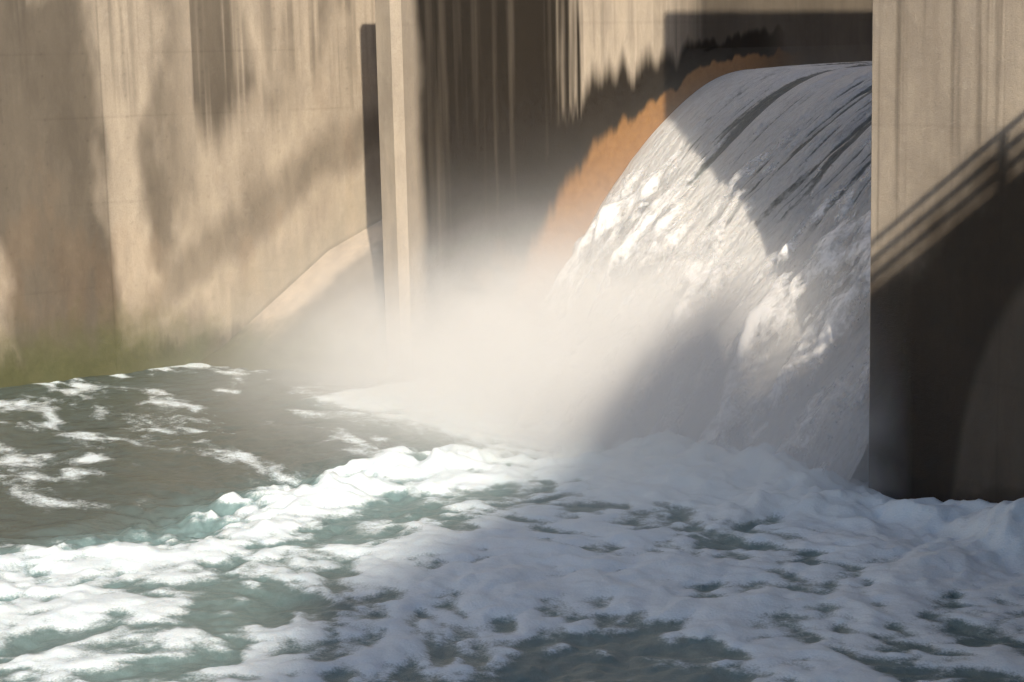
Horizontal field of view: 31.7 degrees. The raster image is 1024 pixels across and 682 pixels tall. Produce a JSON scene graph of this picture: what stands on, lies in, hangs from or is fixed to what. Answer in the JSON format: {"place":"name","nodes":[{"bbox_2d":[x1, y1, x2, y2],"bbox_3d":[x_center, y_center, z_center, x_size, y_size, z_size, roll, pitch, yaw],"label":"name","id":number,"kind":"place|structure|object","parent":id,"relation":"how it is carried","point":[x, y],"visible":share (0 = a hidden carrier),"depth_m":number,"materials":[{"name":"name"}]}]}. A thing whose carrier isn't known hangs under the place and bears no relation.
{"place":"outdoors","nodes":[
{"label":"outdoors","id":0,"kind":"place"},
{"bbox_2d":[0,363,1023,681],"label":"river water","id":1,"kind":"structure","parent":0,"point":[194,523],"depth_m":32.59,"materials":[{"name":"white liquid"}]},
{"label":"river bed","id":2,"kind":"structure","parent":0,"visible":0},
{"bbox_2d":[0,0,381,387],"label":"training wall","id":3,"kind":"structure","parent":2,"relation":"on","point":[183,182],"depth_m":52.76,"materials":[{"name":"concrete"}]},
{"bbox_2d":[199,220,387,377],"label":"concrete ramp","id":4,"kind":"structure","parent":2,"relation":"on","point":[324,313],"depth_m":53.92,"materials":[{"name":"concrete"}]},
{"bbox_2d":[375,0,872,382],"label":"concrete wall","id":5,"kind":"structure","parent":2,"relation":"on","point":[525,124],"depth_m":50.88,"materials":[{"name":"concrete"}]},
{"bbox_2d":[868,0,1023,502],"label":"pier","id":6,"kind":"structure","parent":2,"relation":"on","point":[946,394],"depth_m":34.52,"materials":[{"name":"concrete"}]},
{"bbox_3d":[10.459,-1.269,48.772,29.500,10.620,16.094,-8,11,-35],"label":"ogee spillway","id":7,"kind":"object","parent":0,"visible":0},
{"bbox_2d":[526,61,871,480],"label":"waterfall","id":8,"kind":"structure","parent":7,"relation":"on","point":[807,129],"depth_m":44.51,"materials":[{"name":"white liquid"}]},
{"bbox_2d":[387,233,868,418],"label":"spray droplets","id":9,"kind":"object","parent":8,"relation":"attached to","point":[532,334],"visible":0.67,"depth_m":49.34,"materials":[{"name":"white liquid"}]},
{"bbox_2d":[514,154,870,447],"bbox_3d":[6.187,-1.127,45.749,15.936,11.618,16.000,-8,11,-35],"label":"spray clump","id":10,"kind":"object","parent":8,"relation":"on","point":[762,311],"visible":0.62,"depth_m":42.73,"materials":[{"name":"white liquid"}]}
]}

